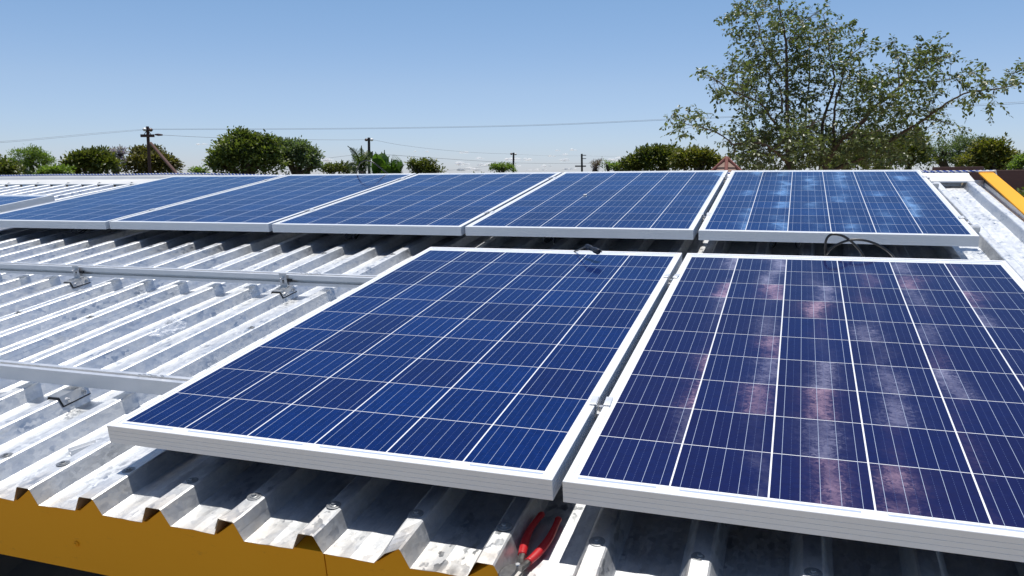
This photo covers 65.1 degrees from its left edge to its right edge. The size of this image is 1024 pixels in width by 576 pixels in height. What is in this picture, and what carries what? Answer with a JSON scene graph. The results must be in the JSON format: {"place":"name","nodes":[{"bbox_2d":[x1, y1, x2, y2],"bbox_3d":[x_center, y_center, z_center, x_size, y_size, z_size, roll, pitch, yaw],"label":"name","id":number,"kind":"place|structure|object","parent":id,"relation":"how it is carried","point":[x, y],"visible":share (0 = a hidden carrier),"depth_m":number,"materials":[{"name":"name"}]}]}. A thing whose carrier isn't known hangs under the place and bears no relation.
{"place":"outdoors","nodes":[
{"label":"outdoors","id":0,"kind":"place"},
{"bbox_2d":[31,162,75,174],"bbox_3d":[-20.574,-5.175,36.002,1.963,0.962,1.485,3,8,24],"label":"shrub","id":1,"kind":"object","parent":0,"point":[54,169],"visible":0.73,"depth_m":35.77,"materials":[{"name":"green plant"}]},
{"bbox_2d":[0,0,1023,174],"label":"sky","id":2,"kind":"structure","parent":0,"point":[349,71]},
{"bbox_2d":[711,156,740,171],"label":"garden pavilion","id":3,"kind":"structure","parent":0,"point":[727,163],"depth_m":10.92,"materials":[{"name":"ceramic"}]},
{"bbox_2d":[1017,187,1023,196],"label":"shrub","id":4,"kind":"object","parent":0,"point":[1020,193],"visible":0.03,"depth_m":6.02,"materials":[{"name":"green plant"}]},
{"label":"ground","id":5,"kind":"structure","parent":0,"visible":0},
{"bbox_2d":[0,153,28,174],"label":"tree","id":6,"kind":"object","parent":5,"relation":"on","point":[10,168],"visible":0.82,"depth_m":39.88,"materials":[{"name":"green plant"}]},
{"bbox_2d":[6,143,56,174],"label":"tree","id":7,"kind":"object","parent":5,"relation":"on","point":[37,157],"visible":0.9,"depth_m":45.76,"materials":[{"name":"green plant"}]},
{"bbox_2d":[54,145,126,173],"bbox_3d":[-21.077,-4.520,40.270,3.519,5.331,2.305,0,8,0],"label":"tree","id":8,"kind":"object","parent":5,"relation":"on","point":[95,160],"visible":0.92,"depth_m":39.58,"materials":[{"name":"green plant"}]},
{"bbox_2d":[108,144,129,173],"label":"tree","id":9,"kind":"object","parent":5,"relation":"on","point":[121,152],"visible":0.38,"depth_m":57.93,"materials":[{"name":"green plant"}]},
{"bbox_2d":[119,143,185,173],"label":"tree","id":10,"kind":"object","parent":5,"relation":"on","point":[138,160],"visible":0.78,"depth_m":65.38,"materials":[{"name":"green plant"}]},
{"bbox_2d":[140,126,177,173],"bbox_3d":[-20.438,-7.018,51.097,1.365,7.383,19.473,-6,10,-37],"label":"utility pole","id":11,"kind":"object","parent":5,"relation":"on","point":[147,129],"visible":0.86,"depth_m":57.83,"materials":[{"name":"brown wood"}]},
{"bbox_2d":[1,130,138,142],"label":"power line","id":12,"kind":"object","parent":11,"relation":"attached to","point":[71,136],"visible":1,"depth_m":50.76,"materials":[{"name":"grey metal"}]},
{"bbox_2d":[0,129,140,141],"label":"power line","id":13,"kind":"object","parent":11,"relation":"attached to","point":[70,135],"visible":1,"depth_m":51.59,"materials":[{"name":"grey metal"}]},
{"bbox_2d":[153,103,1023,129],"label":"power line","id":14,"kind":"object","parent":11,"relation":"attached to","point":[450,127],"visible":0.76,"depth_m":55.32,"materials":[{"name":"grey metal"}]},
{"bbox_2d":[281,102,1012,128],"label":"power line","id":15,"kind":"object","parent":11,"relation":"attached to","point":[568,123],"visible":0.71,"depth_m":53.15,"materials":[{"name":"grey metal"}]},
{"bbox_2d":[187,165,209,172],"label":"tree","id":16,"kind":"object","parent":5,"relation":"on","point":[197,169],"visible":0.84,"depth_m":49.78,"materials":[{"name":"green plant"}]},
{"bbox_2d":[201,125,289,174],"bbox_3d":[-11.228,-3.964,34.223,3.786,5.861,2.518,0,8,0],"label":"tree","id":17,"kind":"object","parent":5,"relation":"on","point":[240,150],"visible":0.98,"depth_m":33.59,"materials":[{"name":"green plant"}]},
{"bbox_2d":[275,135,325,174],"bbox_3d":[-9.974,-4.259,37.254,2.906,5.628,2.267,0,8,0],"label":"tree","id":18,"kind":"object","parent":5,"relation":"on","point":[301,155],"visible":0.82,"depth_m":36.63,"materials":[{"name":"green plant"}]},
{"bbox_2d":[317,159,355,173],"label":"tree","id":19,"kind":"object","parent":5,"relation":"on","point":[331,168],"visible":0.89,"depth_m":59.73,"materials":[{"name":"green plant"}]},
{"bbox_2d":[346,145,372,173],"bbox_3d":[-5.735,-2.925,30.282,0.990,4.840,1.749,-2,8,-13],"label":"banana plant","id":20,"kind":"object","parent":5,"relation":"on","point":[358,158],"visible":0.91,"depth_m":29.88,"materials":[{"name":"green plant"}]},
{"bbox_2d":[365,137,372,173],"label":"utility pole","id":21,"kind":"object","parent":5,"relation":"on","point":[369,140],"visible":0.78,"depth_m":87.97,"materials":[{"name":"brown wood"}]},
{"bbox_2d":[386,154,564,163],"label":"power line","id":22,"kind":"object","parent":21,"relation":"attached to","point":[486,161],"visible":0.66,"depth_m":113.16,"materials":[{"name":"grey metal"}]},
{"bbox_2d":[370,150,389,173],"bbox_3d":[-5.109,-2.997,31.282,0.851,4.714,1.396,0,8,0],"label":"banana plant","id":23,"kind":"object","parent":5,"relation":"on","point":[380,159],"visible":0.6,"depth_m":30.73,"materials":[{"name":"green plant"}]},
{"bbox_2d":[381,155,402,173],"bbox_3d":[-4.487,-2.829,30.768,0.704,4.520,1.516,3,8,24],"label":"banana plant","id":24,"kind":"object","parent":5,"relation":"on","point":[394,165],"visible":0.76,"depth_m":30.35,"materials":[{"name":"green plant"}]},
{"bbox_2d":[404,156,448,173],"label":"tree","id":25,"kind":"object","parent":5,"relation":"on","point":[424,165],"visible":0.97,"depth_m":51.76,"materials":[{"name":"green plant"}]},
{"bbox_2d":[488,161,517,172],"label":"tree","id":26,"kind":"object","parent":5,"relation":"on","point":[501,167],"visible":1,"depth_m":69.79,"materials":[{"name":"green plant"}]},
{"bbox_2d":[0,172,1023,575],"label":"metal roof building","id":27,"kind":"structure","parent":5,"relation":"on","point":[102,506],"depth_m":1.74,"materials":[{"name":"metal"}]},
{"bbox_2d":[47,386,90,406],"bbox_3d":[-1.198,0.289,2.170,0.070,0.027,0.090,2,17,19],"label":"rail foot","id":28,"kind":"object","parent":27,"relation":"on","point":[68,395],"visible":0.96,"depth_m":2.16},
{"bbox_2d":[0,360,191,394],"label":"mounting rail","id":29,"kind":"object","parent":28,"relation":"on","point":[126,381],"depth_m":2.15,"materials":[{"name":"metal"}]},
{"bbox_2d":[107,247,681,499],"bbox_3d":[-0.127,0.103,2.302,0.992,0.040,1.650,2,17,19],"label":"solar panel","id":30,"kind":"object","parent":29,"relation":"on","point":[493,370],"visible":1,"depth_m":1.89,"materials":[{"name":"blue glass"}]},
{"bbox_2d":[573,244,601,253],"bbox_3d":[0.259,-0.117,2.943,0.035,0.098,0.279,-3,8,-19],"label":"plug cable","id":31,"kind":"object","parent":30,"relation":"on","point":[595,250],"visible":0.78,"depth_m":2.84,"materials":[{"name":"black plastic"}]},
{"bbox_2d":[589,396,612,414],"bbox_3d":[0.189,0.261,1.693,0.044,0.053,0.040,1,17,16],"label":"panel clamp","id":32,"kind":"object","parent":29,"relation":"attached to","point":[595,400],"visible":0.78,"depth_m":1.68,"materials":[{"name":"metal"}]},
{"bbox_2d":[562,253,1023,561],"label":"solar panel","id":33,"kind":"object","parent":29,"relation":"on","point":[874,400],"visible":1,"depth_m":1.61,"materials":[{"name":"blue glass"}]},
{"bbox_2d":[63,266,90,287],"bbox_3d":[-1.846,-0.050,3.394,0.069,0.080,0.090,2,17,19],"label":"rail foot","id":34,"kind":"object","parent":27,"relation":"on","point":[77,280],"visible":0.99,"depth_m":3.39},
{"bbox_2d":[68,440,95,455],"bbox_3d":[-1.014,0.378,1.899,0.060,0.012,0.022,-17,21,-40],"label":"aluminium offcut","id":35,"kind":"object","parent":27,"relation":"on","point":[73,450],"visible":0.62,"depth_m":1.89,"materials":[{"name":"silver metal"}]},
{"bbox_2d":[271,273,296,297],"bbox_3d":[-0.874,-0.013,3.061,0.069,0.080,0.090,2,17,19],"label":"rail foot","id":36,"kind":"object","parent":27,"relation":"on","point":[284,289],"visible":0.98,"depth_m":3.06},
{"bbox_2d":[0,262,378,287],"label":"mounting rail","id":37,"kind":"object","parent":36,"relation":"on","point":[300,279],"depth_m":3.23,"materials":[{"name":"metal"}]},
{"bbox_2d":[0,195,54,211],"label":"solar panel","id":38,"kind":"object","parent":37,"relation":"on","point":[9,202],"visible":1,"depth_m":5.12,"materials":[{"name":"blue glass"}]},
{"bbox_2d":[664,273,679,284],"bbox_3d":[0.515,-0.015,2.592,0.044,0.053,0.040,4,17,23],"label":"panel clamp","id":39,"kind":"object","parent":37,"relation":"attached to","point":[666,275],"visible":0.79,"depth_m":2.58,"materials":[{"name":"metal"}]},
{"bbox_2d":[356,160,387,173],"bbox_3d":[-0.956,-0.816,5.558,0.273,0.157,0.106,2,17,19],"label":"arched cable","id":40,"kind":"object","parent":27,"relation":"on","point":[372,162],"visible":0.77,"depth_m":5.49,"materials":[{"name":"black rubber"}]},
{"bbox_2d":[0,170,996,175],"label":"ridge cap","id":41,"kind":"object","parent":27,"relation":"attached to","point":[943,171],"visible":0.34,"depth_m":6.48,"materials":[{"name":"white metal"}]},
{"bbox_2d":[498,511,561,575],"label":"pliers","id":42,"kind":"object","parent":27,"relation":"on","point":[521,565],"visible":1,"depth_m":1.39,"materials":[{"name":"metal"}]},
{"bbox_2d":[720,183,938,190],"bbox_3d":[-0.308,-0.625,5.032,5.330,0.042,0.042,2,17,19],"label":"mounting rail","id":43,"kind":"object","parent":27,"relation":"attached to","point":[936,185],"visible":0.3,"depth_m":4.14,"materials":[{"name":"metal"}]},
{"bbox_2d":[0,175,285,228],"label":"solar panel","id":44,"kind":"object","parent":43,"relation":"on","point":[99,210],"visible":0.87,"depth_m":4.90,"materials":[{"name":"blue glass"}]},
{"bbox_2d":[71,229,87,233],"bbox_3d":[-2.324,-0.322,4.360,0.056,0.038,0.137,2,17,19],"label":"panel lead","id":45,"kind":"object","parent":44,"relation":"attached to","point":[79,232],"visible":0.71,"depth_m":4.32,"materials":[{"name":"black rubber"}]},
{"bbox_2d":[109,173,415,231],"bbox_3d":[-1.379,-0.540,4.806,0.992,0.042,1.650,2,17,19],"label":"solar panel","id":46,"kind":"object","parent":43,"relation":"on","point":[263,206],"visible":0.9,"depth_m":4.52,"materials":[{"name":"blue glass"}]},
{"bbox_2d":[697,225,980,235],"bbox_3d":[-0.587,-0.325,4.043,5.180,0.042,0.041,2,17,19],"label":"mounting rail","id":47,"kind":"object","parent":27,"relation":"attached to","point":[976,228],"visible":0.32,"depth_m":3.17,"materials":[{"name":"metal"}]},
{"bbox_2d":[272,172,561,235],"bbox_3d":[-0.424,-0.500,4.471,0.992,0.040,1.650,2,17,19],"label":"solar panel","id":48,"kind":"object","parent":47,"relation":"on","point":[454,204],"visible":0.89,"depth_m":4.17,"materials":[{"name":"blue glass"}]},
{"bbox_2d":[344,234,358,239],"bbox_3d":[-0.740,-0.258,3.805,0.056,0.038,0.137,2,17,19],"label":"panel lead","id":49,"kind":"object","parent":48,"relation":"attached to","point":[351,237],"visible":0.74,"depth_m":3.76,"materials":[{"name":"black rubber"}]},
{"bbox_2d":[465,170,727,239],"bbox_3d":[0.532,-0.462,4.136,0.992,0.040,1.650,2,17,19],"label":"solar panel","id":50,"kind":"object","parent":47,"relation":"on","point":[646,204],"visible":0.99,"depth_m":3.81,"materials":[{"name":"blue glass"}]},
{"bbox_2d":[542,237,555,243],"bbox_3d":[0.175,-0.220,3.484,0.056,0.037,0.137,2,17,19],"label":"panel lead","id":51,"kind":"object","parent":50,"relation":"attached to","point":[553,240],"visible":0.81,"depth_m":3.44,"materials":[{"name":"black rubber"}]},
{"bbox_2d":[700,213,709,219],"bbox_3d":[0.847,-0.301,3.523,0.044,0.053,0.040,2,17,17],"label":"panel clamp","id":52,"kind":"object","parent":47,"relation":"attached to","point":[703,217],"visible":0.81,"depth_m":3.51,"materials":[{"name":"metal"}]},
{"bbox_2d":[698,170,979,246],"bbox_3d":[1.487,-0.419,3.803,0.992,0.041,1.650,3,17,19],"label":"solar panel","id":53,"kind":"object","parent":47,"relation":"on","point":[898,207],"visible":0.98,"depth_m":3.47,"materials":[{"name":"blue glass"}]},
{"bbox_2d":[770,242,799,248],"bbox_3d":[1.079,-0.183,3.167,0.113,0.038,0.137,2,17,19],"label":"panel lead","id":54,"kind":"object","parent":53,"relation":"attached to","point":[776,242],"visible":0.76,"depth_m":3.13,"materials":[{"name":"black rubber"}]},
{"bbox_2d":[824,233,895,257],"bbox_3d":[1.232,-0.129,2.810,0.297,0.132,0.166,1,8,5],"label":"coiled cable","id":55,"kind":"object","parent":27,"relation":"on","point":[826,253],"visible":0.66,"depth_m":2.75,"materials":[{"name":"black rubber"}]},
{"bbox_2d":[575,154,585,171],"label":"utility pole","id":56,"kind":"object","parent":5,"relation":"on","point":[582,158],"visible":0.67,"depth_m":124.97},
{"bbox_2d":[591,158,603,171],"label":"tree","id":57,"kind":"object","parent":5,"relation":"on","point":[595,164],"visible":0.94,"depth_m":59.84,"materials":[{"name":"green plant"}]},
{"bbox_2d":[600,159,623,170],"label":"tree","id":58,"kind":"object","parent":5,"relation":"on","point":[609,165],"visible":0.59,"depth_m":44.91,"materials":[{"name":"green plant"}]},
{"bbox_2d":[614,139,687,170],"bbox_3d":[7.272,-4.643,40.245,4.370,5.581,2.144,0,8,0],"label":"tree","id":59,"kind":"object","parent":5,"relation":"on","point":[646,157],"visible":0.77,"depth_m":39.60,"materials":[{"name":"green plant"}]},
{"bbox_2d":[666,142,725,170],"bbox_3d":[8.355,-3.933,36.263,2.901,5.249,1.802,0,8,0],"label":"tree","id":60,"kind":"object","parent":5,"relation":"on","point":[695,157],"visible":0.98,"depth_m":35.77,"materials":[{"name":"green plant"}]},
{"bbox_2d":[659,0,1023,169],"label":"tree","id":61,"kind":"object","parent":5,"relation":"on","point":[794,149],"visible":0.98,"depth_m":13.67,"materials":[{"name":"green plant"}]},
{"bbox_2d":[805,124,938,170],"bbox_3d":[10.741,-2.330,24.275,3.986,5.303,2.025,0,8,0],"label":"tree","id":62,"kind":"object","parent":5,"relation":"on","point":[922,158],"visible":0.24,"depth_m":23.70,"materials":[{"name":"green plant"}]},
{"bbox_2d":[919,131,998,166],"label":"tree","id":63,"kind":"object","parent":5,"relation":"on","point":[940,151],"visible":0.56,"depth_m":44.64,"materials":[{"name":"green plant"}]},
{"bbox_2d":[926,167,1023,191],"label":"timber screen","id":64,"kind":"object","parent":5,"relation":"on","point":[1014,179],"visible":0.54,"depth_m":7.68,"materials":[{"name":"brown wood"}]},
{"bbox_2d":[952,132,1023,169],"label":"tree","id":65,"kind":"object","parent":5,"relation":"on","point":[991,153],"visible":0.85,"depth_m":31.72,"materials":[{"name":"green plant"}]},
{"bbox_2d":[1006,152,1023,169],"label":"tree","id":66,"kind":"object","parent":5,"relation":"on","point":[1017,163],"visible":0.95,"depth_m":27.90,"materials":[{"name":"green plant"}]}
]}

